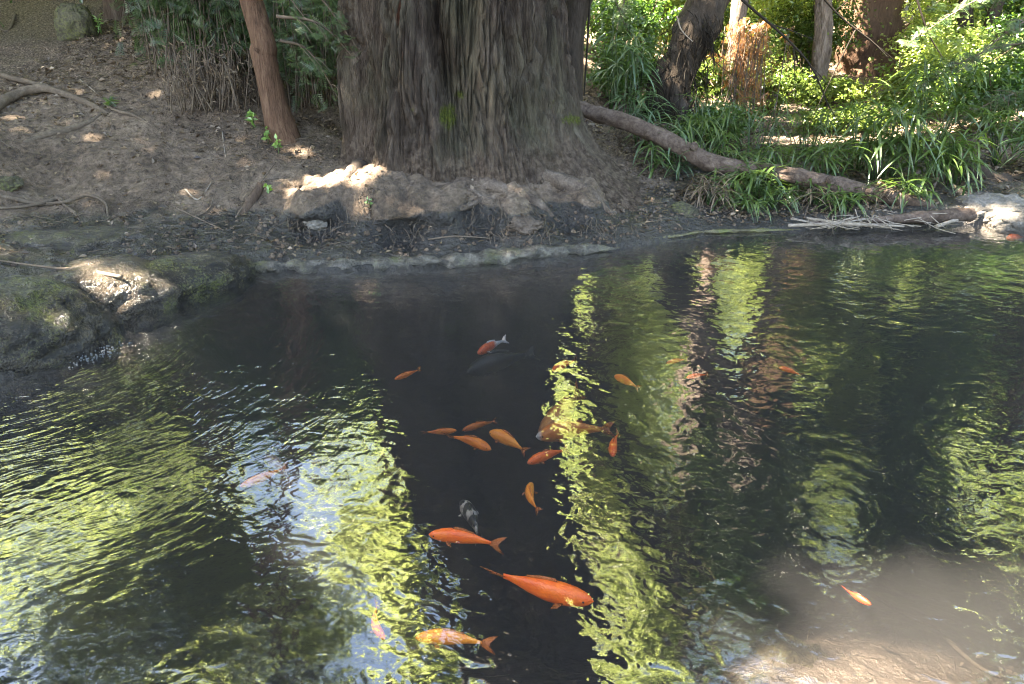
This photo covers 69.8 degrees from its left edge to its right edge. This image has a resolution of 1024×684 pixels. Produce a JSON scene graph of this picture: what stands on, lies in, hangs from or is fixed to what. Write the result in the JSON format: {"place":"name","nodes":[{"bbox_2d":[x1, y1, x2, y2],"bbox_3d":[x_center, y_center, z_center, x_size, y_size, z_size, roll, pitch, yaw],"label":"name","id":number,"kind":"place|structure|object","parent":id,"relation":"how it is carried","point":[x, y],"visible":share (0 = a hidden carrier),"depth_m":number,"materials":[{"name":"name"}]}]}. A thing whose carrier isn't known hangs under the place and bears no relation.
{"place":"outdoors","nodes":[
{"label":"outdoors","id":0,"kind":"place"},
{"bbox_2d":[0,0,1023,683],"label":"ground","id":1,"kind":"structure","parent":0,"point":[884,432],"depth_m":4.28,"materials":[{"name":"soil"}]},
{"bbox_2d":[0,176,23,191],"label":"rock","id":2,"kind":"object","parent":1,"relation":"on","point":[8,183],"visible":0.94,"depth_m":5.29,"materials":[{"name":"stone"}]},
{"bbox_2d":[0,83,109,113],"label":"exposed root","id":3,"kind":"object","parent":1,"relation":"on","point":[9,97],"visible":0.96,"depth_m":6.36,"materials":[{"name":"brown plant"}]},
{"bbox_2d":[23,112,102,142],"bbox_3d":[-3.611,-1.733,5.950,0.090,0.176,0.694,15,29,28],"label":"exposed root","id":4,"kind":"object","parent":1,"relation":"on","point":[66,129],"visible":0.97,"depth_m":5.91,"materials":[{"name":"brown plant"}]},
{"bbox_2d":[0,275,130,379],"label":"wet rock","id":5,"kind":"object","parent":1,"relation":"on","point":[50,324],"visible":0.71,"depth_m":3.61,"materials":[{"name":"stone"}]},
{"bbox_2d":[1,226,135,253],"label":"wet rock","id":6,"kind":"object","parent":1,"relation":"on","point":[91,238],"visible":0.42,"depth_m":4.78,"materials":[{"name":"stone"}]},
{"bbox_2d":[53,2,99,41],"bbox_3d":[-4.633,-3.360,7.821,0.443,0.476,0.422,0,25,0],"label":"boulder","id":7,"kind":"object","parent":1,"relation":"on","point":[72,21],"visible":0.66,"depth_m":7.67,"materials":[{"name":"stone"}]},
{"bbox_2d":[37,254,181,334],"bbox_3d":[-2.346,-0.201,4.198,0.908,0.549,0.666,-19,31,-35],"label":"wet rock","id":8,"kind":"object","parent":1,"relation":"on","point":[139,297],"visible":0.51,"depth_m":4.06,"materials":[{"name":"grey stone"}]},
{"bbox_2d":[102,0,134,19],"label":"canopy tree","id":9,"kind":"object","parent":1,"relation":"on","point":[109,13],"visible":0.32,"depth_m":8.26,"materials":[{"name":"brown plant"}]},
{"bbox_2d":[145,251,256,315],"bbox_3d":[-2.050,-0.329,4.446,1.081,0.381,0.418,-21,32,-38],"label":"wet rock","id":10,"kind":"object","parent":1,"relation":"on","point":[205,281],"visible":0.62,"depth_m":4.42,"materials":[{"name":"stone"}]},
{"bbox_2d":[109,0,293,76],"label":"drooping shrub","id":11,"kind":"object","parent":1,"relation":"on","point":[182,16],"visible":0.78,"depth_m":6.18,"materials":[{"name":"green plant"}]},
{"bbox_2d":[149,34,305,114],"bbox_3d":[-2.448,-2.231,6.128,1.007,0.614,1.134,9,26,19],"label":"drooping shrub","id":12,"kind":"object","parent":1,"relation":"on","point":[225,80],"visible":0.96,"depth_m":6.11,"materials":[{"name":"brown plant"}]},
{"bbox_2d":[157,0,298,70],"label":"drooping shrub","id":13,"kind":"object","parent":1,"relation":"on","point":[229,42],"visible":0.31,"depth_m":6.28,"materials":[{"name":"green plant"}]},
{"bbox_2d":[239,182,264,214],"bbox_3d":[-1.900,-1.030,5.348,0.074,0.236,0.264,14,28,27],"label":"stub","id":14,"kind":"object","parent":1,"relation":"on","point":[254,195],"visible":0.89,"depth_m":5.33,"materials":[{"name":"brown plant"}]},
{"bbox_2d":[239,0,300,144],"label":"slim tree","id":15,"kind":"object","parent":1,"relation":"on","point":[280,122],"visible":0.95,"depth_m":5.90,"materials":[{"name":"brown plant"}]},
{"bbox_2d":[220,0,337,112],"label":"drooping shrub","id":16,"kind":"object","parent":1,"relation":"on","point":[317,50],"visible":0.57,"depth_m":6.27,"materials":[{"name":"green plant"}]},
{"bbox_2d":[253,243,619,273],"bbox_3d":[-0.535,-0.554,4.931,2.638,0.129,0.245,-4,25,-9],"label":"pool edging","id":17,"kind":"object","parent":1,"relation":"on","point":[488,256],"visible":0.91,"depth_m":4.88,"materials":[{"name":"stone"}]},
{"bbox_2d":[0,65,886,266],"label":"soil crumbs","id":18,"kind":"object","parent":1,"relation":"on","point":[281,255],"visible":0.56,"depth_m":5.30,"materials":[{"name":"brown soil"}]},
{"bbox_2d":[265,181,639,248],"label":"root fibres","id":19,"kind":"object","parent":1,"relation":"hanging from","point":[472,213],"visible":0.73,"depth_m":5.13,"materials":[{"name":"brown plant"}]},
{"bbox_2d":[335,0,645,216],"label":"redwood tree","id":20,"kind":"object","parent":1,"relation":"on","point":[485,94],"visible":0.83,"depth_m":5.34,"materials":[{"name":"brown plant"}]},
{"bbox_2d":[278,38,337,99],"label":"conifer branch","id":21,"kind":"object","parent":20,"relation":"attached to","point":[314,59],"visible":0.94,"depth_m":5.57,"materials":[{"name":"green plant"}]},
{"bbox_2d":[276,11,359,61],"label":"conifer branch","id":22,"kind":"object","parent":20,"relation":"attached to","point":[323,29],"visible":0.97,"depth_m":5.30,"materials":[{"name":"green plant"}]},
{"bbox_2d":[306,0,361,55],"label":"conifer branch","id":23,"kind":"object","parent":20,"relation":"attached to","point":[341,23],"visible":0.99,"depth_m":5.31,"materials":[{"name":"green plant"}]},
{"bbox_2d":[898,0,1023,47],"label":"conifer branch","id":24,"kind":"object","parent":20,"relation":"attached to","point":[941,19],"visible":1,"depth_m":7.69,"materials":[{"name":"green plant"}]},
{"bbox_2d":[0,601,1018,683],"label":"bed debris","id":25,"kind":"object","parent":1,"relation":"on","point":[661,651],"visible":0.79,"depth_m":2.61,"materials":[{"name":"brown plant"}]},
{"bbox_2d":[0,16,1023,260],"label":"leaf litter","id":26,"kind":"object","parent":1,"relation":"on","point":[122,70],"visible":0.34,"depth_m":6.37,"materials":[{"name":"brown plant"}]},
{"bbox_2d":[506,216,543,234],"bbox_3d":[0.085,-0.814,5.118,0.281,0.127,0.189,0,25,0],"label":"rock","id":27,"kind":"object","parent":1,"relation":"on","point":[527,224],"visible":0.96,"depth_m":5.06,"materials":[{"name":"stone"}]},
{"bbox_2d":[565,0,592,100],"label":"slim tree","id":28,"kind":"object","parent":1,"relation":"on","point":[577,10],"visible":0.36,"depth_m":6.65,"materials":[{"name":"brown plant"}]},
{"bbox_2d":[585,2,652,108],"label":"sedge plant","id":29,"kind":"object","parent":1,"relation":"on","point":[605,55],"visible":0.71,"depth_m":7.62,"materials":[{"name":"green plant"}]},
{"bbox_2d":[584,35,660,106],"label":"shrub","id":30,"kind":"object","parent":1,"relation":"on","point":[621,85],"visible":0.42,"depth_m":7.93,"materials":[{"name":"green plant"}]},
{"bbox_2d":[583,30,670,115],"bbox_3d":[1.079,-2.572,7.212,0.906,0.922,0.903,0,25,0],"label":"sedge plant","id":31,"kind":"object","parent":1,"relation":"on","point":[633,66],"visible":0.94,"depth_m":7.14,"materials":[{"name":"green plant"}]},
{"bbox_2d":[584,0,683,77],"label":"shrub","id":32,"kind":"object","parent":1,"relation":"on","point":[646,14],"visible":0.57,"depth_m":8.65,"materials":[{"name":"green plant"}]},
{"bbox_2d":[606,87,676,145],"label":"sedge plant","id":33,"kind":"object","parent":1,"relation":"on","point":[640,101],"visible":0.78,"depth_m":6.83,"materials":[{"name":"green plant"}]},
{"bbox_2d":[629,140,674,178],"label":"sedge plant","id":34,"kind":"object","parent":1,"relation":"on","point":[658,160],"visible":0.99,"depth_m":6.26,"materials":[{"name":"green plant"}]},
{"bbox_2d":[619,121,698,167],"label":"sedge plant","id":35,"kind":"object","parent":1,"relation":"on","point":[679,131],"visible":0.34,"depth_m":6.51,"materials":[{"name":"green plant"}]},
{"bbox_2d":[630,0,729,59],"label":"shrub","id":36,"kind":"object","parent":1,"relation":"on","point":[674,3],"visible":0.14,"depth_m":10.36,"materials":[{"name":"green plant"}]},
{"bbox_2d":[641,0,731,124],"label":"leaning tree","id":37,"kind":"object","parent":1,"relation":"on","point":[701,22],"visible":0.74,"depth_m":7.59,"materials":[{"name":"brown plant"}]},
{"bbox_2d":[639,113,733,163],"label":"sedge plant","id":38,"kind":"object","parent":1,"relation":"on","point":[690,127],"visible":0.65,"depth_m":6.69,"materials":[{"name":"green plant"}]},
{"bbox_2d":[669,173,736,206],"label":"sedge plant","id":39,"kind":"object","parent":1,"relation":"on","point":[696,188],"visible":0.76,"depth_m":5.82,"materials":[{"name":"green plant"}]},
{"bbox_2d":[681,175,746,212],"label":"sedge plant","id":40,"kind":"object","parent":1,"relation":"on","point":[713,196],"visible":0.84,"depth_m":5.73,"materials":[{"name":"green plant"}]},
{"bbox_2d":[673,92,758,151],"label":"sedge plant","id":41,"kind":"object","parent":1,"relation":"on","point":[726,117],"visible":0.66,"depth_m":7.08,"materials":[{"name":"green plant"}]},
{"bbox_2d":[691,49,751,107],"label":"shrub","id":42,"kind":"object","parent":1,"relation":"on","point":[709,91],"visible":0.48,"depth_m":8.42,"materials":[{"name":"green plant"}]},
{"bbox_2d":[680,126,763,174],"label":"sedge plant","id":43,"kind":"object","parent":1,"relation":"on","point":[724,140],"visible":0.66,"depth_m":6.58,"materials":[{"name":"green plant"}]},
{"bbox_2d":[674,94,777,147],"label":"shrub","id":44,"kind":"object","parent":1,"relation":"on","point":[716,111],"visible":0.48,"depth_m":7.36,"materials":[{"name":"green plant"}]},
{"bbox_2d":[659,228,799,238],"bbox_3d":[1.083,-0.777,5.420,2.250,0.039,0.136,-6,26,-12],"label":"pool edging","id":45,"kind":"object","parent":1,"relation":"on","point":[755,230],"visible":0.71,"depth_m":5.54,"materials":[{"name":"stone"}]},
{"bbox_2d":[722,0,747,112],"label":"background tree","id":46,"kind":"object","parent":1,"relation":"on","point":[738,10],"visible":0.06,"depth_m":8.53,"materials":[{"name":"brown plant"}]},
{"bbox_2d":[700,166,770,198],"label":"sedge plant","id":47,"kind":"object","parent":1,"relation":"on","point":[735,184],"visible":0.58,"depth_m":5.99,"materials":[{"name":"green plant"}]},
{"bbox_2d":[699,17,793,122],"bbox_3d":[2.682,-3.076,8.388,1.100,1.174,0.852,-17,30,-33],"label":"tree stump","id":48,"kind":"object","parent":1,"relation":"on","point":[740,61],"visible":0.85,"depth_m":8.32,"materials":[{"name":"brown plant"}]},
{"bbox_2d":[702,0,793,86],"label":"shrub","id":49,"kind":"object","parent":1,"relation":"on","point":[725,25],"visible":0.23,"depth_m":9.44,"materials":[{"name":"green plant"}]},
{"bbox_2d":[718,194,780,221],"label":"sedge plant","id":50,"kind":"object","parent":1,"relation":"on","point":[749,205],"visible":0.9,"depth_m":5.70,"materials":[{"name":"green plant"}]},
{"bbox_2d":[711,143,789,193],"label":"sedge plant","id":51,"kind":"object","parent":1,"relation":"on","point":[743,156],"visible":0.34,"depth_m":6.23,"materials":[{"name":"green plant"}]},
{"bbox_2d":[579,100,936,207],"bbox_3d":[1.909,-1.573,6.195,3.263,0.829,0.267,10,27,20],"label":"fallen log","id":52,"kind":"object","parent":1,"relation":"on","point":[694,155],"visible":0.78,"depth_m":6.18,"materials":[{"name":"brown wood"}]},
{"bbox_2d":[712,90,805,159],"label":"sedge plant","id":53,"kind":"object","parent":1,"relation":"on","point":[772,133],"visible":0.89,"depth_m":7.01,"materials":[{"name":"green plant"}]},
{"bbox_2d":[723,158,807,206],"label":"sedge plant","id":54,"kind":"object","parent":1,"relation":"on","point":[754,176],"visible":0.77,"depth_m":5.98,"materials":[{"name":"green plant"}]},
{"bbox_2d":[746,186,800,213],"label":"sedge plant","id":55,"kind":"object","parent":1,"relation":"on","point":[780,195],"visible":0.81,"depth_m":5.86,"materials":[{"name":"green plant"}]},
{"bbox_2d":[738,43,823,112],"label":"shrub","id":56,"kind":"object","parent":1,"relation":"on","point":[786,82],"visible":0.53,"depth_m":8.95,"materials":[{"name":"green plant"}]},
{"bbox_2d":[732,138,839,183],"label":"sedge plant","id":57,"kind":"object","parent":1,"relation":"on","point":[771,153],"visible":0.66,"depth_m":6.36,"materials":[{"name":"green plant"}]},
{"bbox_2d":[751,631,827,667],"bbox_3d":[0.886,1.068,2.346,0.299,0.251,0.263,0,25,0],"label":"submerged rock","id":58,"kind":"object","parent":1,"relation":"on","point":[784,647],"visible":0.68,"depth_m":2.31,"materials":[{"name":"stone"}]},
{"bbox_2d":[714,0,891,72],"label":"shrub","id":59,"kind":"object","parent":1,"relation":"on","point":[774,4],"visible":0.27,"depth_m":10.49,"materials":[{"name":"green plant"}]},
{"bbox_2d":[762,106,850,154],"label":"sedge plant","id":60,"kind":"object","parent":1,"relation":"on","point":[819,122],"visible":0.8,"depth_m":7.33,"materials":[{"name":"green plant"}]},
{"bbox_2d":[783,180,850,215],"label":"sedge plant","id":61,"kind":"object","parent":1,"relation":"on","point":[810,199],"visible":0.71,"depth_m":5.87,"materials":[{"name":"green plant"}]},
{"bbox_2d":[811,0,833,86],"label":"background tree","id":62,"kind":"object","parent":1,"relation":"on","point":[822,48],"visible":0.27,"depth_m":9.90,"materials":[{"name":"brown plant"}]},
{"bbox_2d":[773,138,874,181],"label":"sedge plant","id":63,"kind":"object","parent":1,"relation":"on","point":[829,160],"visible":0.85,"depth_m":6.29,"materials":[{"name":"green plant"}]},
{"bbox_2d":[768,0,883,79],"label":"shrub","id":64,"kind":"object","parent":1,"relation":"on","point":[839,39],"visible":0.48,"depth_m":10.37,"materials":[{"name":"green plant"}]},
{"bbox_2d":[780,72,880,107],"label":"shrub","id":65,"kind":"object","parent":1,"relation":"on","point":[841,88],"visible":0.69,"depth_m":9.56,"materials":[{"name":"green plant"}]},
{"bbox_2d":[798,184,877,230],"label":"sedge plant","id":66,"kind":"object","parent":1,"relation":"on","point":[842,205],"visible":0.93,"depth_m":5.73,"materials":[{"name":"green plant"}]},
{"bbox_2d":[788,95,901,134],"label":"shrub","id":67,"kind":"object","parent":1,"relation":"on","point":[832,117],"visible":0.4,"depth_m":8.22,"materials":[{"name":"green plant"}]},
{"bbox_2d":[813,98,921,175],"bbox_3d":[3.234,-1.887,6.721,0.863,0.699,0.932,0,25,0],"label":"sedge plant","id":68,"kind":"object","parent":1,"relation":"on","point":[855,136],"visible":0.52,"depth_m":6.70,"materials":[{"name":"green plant"}]},
{"bbox_2d":[834,0,904,76],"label":"redwood tree","id":69,"kind":"object","parent":1,"relation":"on","point":[860,56],"visible":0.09,"depth_m":11.18,"materials":[{"name":"brown plant"}]},
{"bbox_2d":[823,87,950,182],"bbox_3d":[3.271,-1.772,6.319,1.151,0.818,1.011,0,25,0],"label":"sedge plant","id":70,"kind":"object","parent":1,"relation":"on","point":[879,134],"visible":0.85,"depth_m":6.23,"materials":[{"name":"green plant"}]},
{"bbox_2d":[809,208,976,224],"bbox_3d":[2.910,-0.960,5.637,1.288,0.129,0.119,-1,25,-3],"label":"driftwood","id":71,"kind":"object","parent":1,"relation":"on","point":[966,214],"visible":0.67,"depth_m":5.62,"materials":[{"name":"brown wood"}]},
{"bbox_2d":[866,167,950,213],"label":"sedge plant","id":72,"kind":"object","parent":1,"relation":"on","point":[923,193],"visible":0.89,"depth_m":5.80,"materials":[{"name":"green plant"}]},
{"bbox_2d":[872,49,966,132],"bbox_3d":[4.214,-2.564,7.697,0.879,0.945,1.058,22,33,39],"label":"sedge plant","id":73,"kind":"object","parent":1,"relation":"on","point":[931,64],"visible":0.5,"depth_m":7.56,"materials":[{"name":"green plant"}]},
{"bbox_2d":[859,43,980,120],"bbox_3d":[4.735,-2.977,8.509,1.333,0.916,1.124,0,25,0],"label":"shrub","id":74,"kind":"object","parent":1,"relation":"on","point":[883,88],"visible":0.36,"depth_m":8.52,"materials":[{"name":"green plant"}]},
{"bbox_2d":[870,125,995,195],"bbox_3d":[3.523,-1.576,6.338,0.978,0.633,0.993,0,25,0],"label":"sedge plant","id":75,"kind":"object","parent":1,"relation":"on","point":[918,144],"visible":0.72,"depth_m":6.16,"materials":[{"name":"green plant"}]},
{"bbox_2d":[876,0,990,69],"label":"shrub","id":76,"kind":"object","parent":1,"relation":"on","point":[908,32],"visible":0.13,"depth_m":10.30,"materials":[{"name":"green plant"}]},
{"bbox_2d":[877,60,1009,157],"bbox_3d":[4.050,-2.203,7.007,1.075,0.929,1.067,11,27,21],"label":"sedge plant","id":77,"kind":"object","parent":1,"relation":"on","point":[926,103],"visible":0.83,"depth_m":6.90,"materials":[{"name":"green plant"}]},
{"bbox_2d":[906,128,1001,195],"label":"sedge plant","id":78,"kind":"object","parent":1,"relation":"on","point":[970,150],"visible":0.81,"depth_m":6.12,"materials":[{"name":"green plant"}]},
{"bbox_2d":[895,11,1023,110],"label":"shrub","id":79,"kind":"object","parent":1,"relation":"on","point":[962,43],"visible":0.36,"depth_m":8.63,"materials":[{"name":"green plant"}]},
{"bbox_2d":[902,0,1019,35],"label":"shrub","id":80,"kind":"object","parent":1,"relation":"on","point":[925,5],"visible":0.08,"depth_m":11.73,"materials":[{"name":"green plant"}]},
{"bbox_2d":[957,0,973,52],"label":"background tree","id":81,"kind":"object","parent":1,"relation":"on","point":[964,19],"visible":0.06,"depth_m":9.99,"materials":[{"name":"brown plant"}]},
{"bbox_2d":[927,52,1023,132],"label":"shrub","id":82,"kind":"object","parent":1,"relation":"on","point":[1015,80],"visible":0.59,"depth_m":7.67,"materials":[{"name":"green plant"}]},
{"bbox_2d":[932,88,1023,132],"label":"conifer branch","id":83,"kind":"object","parent":82,"relation":"attached to","point":[1007,98],"visible":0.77,"depth_m":7.19,"materials":[{"name":"green plant"}]},
{"bbox_2d":[930,0,1023,64],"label":"shrub","id":84,"kind":"object","parent":1,"relation":"on","point":[1008,9],"visible":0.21,"depth_m":10.48,"materials":[{"name":"green plant"}]},
{"bbox_2d":[944,106,1023,165],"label":"sedge plant","id":85,"kind":"object","parent":1,"relation":"on","point":[988,117],"visible":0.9,"depth_m":6.68,"materials":[{"name":"green plant"}]},
{"bbox_2d":[953,154,1021,181],"bbox_3d":[4.199,-1.417,6.413,0.713,0.389,0.199,9,27,19],"label":"fallen log","id":86,"kind":"object","parent":1,"relation":"on","point":[1005,177],"visible":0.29,"depth_m":6.36,"materials":[{"name":"brown wood"}]},
{"bbox_2d":[954,192,1023,223],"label":"rock","id":87,"kind":"object","parent":1,"relation":"on","point":[991,205],"visible":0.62,"depth_m":5.79,"materials":[{"name":"stone"}]},
{"bbox_2d":[958,1,1023,107],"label":"shrub","id":88,"kind":"object","parent":1,"relation":"on","point":[1002,22],"visible":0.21,"depth_m":8.54,"materials":[{"name":"green plant"}]},
{"bbox_2d":[987,208,1023,236],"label":"rock","id":89,"kind":"object","parent":1,"relation":"on","point":[1010,223],"visible":0.83,"depth_m":5.66,"materials":[{"name":"stone"}]},
{"bbox_2d":[741,0,842,128],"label":"bare branch","id":90,"kind":"object","parent":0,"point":[749,6],"visible":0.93,"depth_m":7.07,"materials":[{"name":"wood"}]},
{"bbox_2d":[911,39,1023,91],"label":"conifer branch","id":91,"kind":"object","parent":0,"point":[1012,45],"visible":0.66,"depth_m":7.27,"materials":[{"name":"green plant"}]},
{"bbox_2d":[957,16,1023,72],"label":"conifer branch","id":92,"kind":"object","parent":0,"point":[1014,26],"visible":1,"depth_m":6.61,"materials":[{"name":"green plant"}]},
{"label":"water","id":93,"kind":"structure","parent":0,"visible":0},
{"bbox_2d":[240,461,290,487],"bbox_3d":[-0.990,0.538,2.958,0.220,0.052,0.059,-20,32,-36],"label":"goldfish","id":94,"kind":"object","parent":93,"relation":"in","point":[257,479],"visible":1,"depth_m":2.93,"materials":[{"name":"white"}]},
{"bbox_2d":[263,454,294,487],"bbox_3d":[-1.005,0.542,3.150,0.083,0.083,0.249,-15,29,-29],"label":"goldfish","id":95,"kind":"object","parent":93,"relation":"in","point":[273,462],"visible":0.9,"depth_m":3.16,"materials":[{"name":"white"}]},
{"bbox_2d":[415,628,497,654],"bbox_3d":[-0.163,0.860,2.120,0.236,0.060,0.068,7,26,14],"label":"goldfish","id":96,"kind":"object","parent":93,"relation":"in","point":[437,637],"visible":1,"depth_m":2.12,"materials":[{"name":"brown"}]},
{"bbox_2d":[441,432,490,450],"bbox_3d":[-0.191,0.436,3.261,0.261,0.069,0.071,17,30,32],"label":"goldfish","id":97,"kind":"object","parent":93,"relation":"in","point":[475,442],"visible":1,"depth_m":3.23,"materials":[{"name":"brown"}]},
{"bbox_2d":[429,527,506,553],"bbox_3d":[-0.159,0.686,2.563,0.275,0.069,0.079,9,26,18],"label":"goldfish","id":98,"kind":"object","parent":93,"relation":"in","point":[457,535],"visible":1,"depth_m":2.56,"materials":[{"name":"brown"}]},
{"bbox_2d":[458,500,482,545],"bbox_3d":[-0.162,0.674,2.805,0.082,0.088,0.226,-3,25,-7],"label":"koi","id":99,"kind":"object","parent":93,"relation":"in","point":[468,511],"visible":0.98,"depth_m":2.81},
{"bbox_2d":[466,344,540,376],"bbox_3d":[-0.045,0.102,4.146,0.483,0.142,0.150,-10,27,-21],"label":"carp","id":100,"kind":"object","parent":93,"relation":"in","point":[494,361],"visible":1,"depth_m":4.10,"materials":[{"name":"grey"}]},
{"bbox_2d":[489,429,529,457],"bbox_3d":[-0.015,0.435,3.234,0.078,0.076,0.241,-16,29,-31],"label":"goldfish","id":101,"kind":"object","parent":93,"relation":"in","point":[505,437],"visible":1,"depth_m":3.24,"materials":[{"name":"brown"}]},
{"bbox_2d":[480,566,593,608],"bbox_3d":[0.084,0.774,2.365,0.376,0.095,0.108,14,29,28],"label":"koi","id":102,"kind":"object","parent":93,"relation":"in","point":[557,593],"visible":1,"depth_m":2.31,"materials":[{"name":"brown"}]},
{"bbox_2d":[527,443,570,464],"bbox_3d":[0.161,0.483,3.149,0.231,0.062,0.066,-11,27,-23],"label":"goldfish","id":103,"kind":"object","parent":93,"relation":"in","point":[542,456],"visible":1,"depth_m":3.13,"materials":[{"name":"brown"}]},
{"bbox_2d":[538,379,586,431],"bbox_3d":[0.266,0.328,3.578,0.166,0.170,0.500,15,29,30],"label":"koi","id":104,"kind":"object","parent":93,"relation":"in","point":[564,406],"visible":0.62,"depth_m":3.49,"materials":[{"name":"brown"}]},
{"bbox_2d":[536,418,615,442],"bbox_3d":[0.295,0.403,3.361,0.375,0.116,0.120,0,25,0],"label":"koi","id":105,"kind":"object","parent":93,"relation":"in","point":[562,430],"visible":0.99,"depth_m":3.35,"materials":[{"name":"brown"}]},
{"bbox_2d":[790,208,964,235],"bbox_3d":[2.852,-0.929,5.644,1.566,0.212,0.628,0,25,0],"label":"twig tangle","id":106,"kind":"object","parent":93,"relation":"on","point":[843,221],"visible":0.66,"depth_m":5.51,"materials":[{"name":"grey wood"}]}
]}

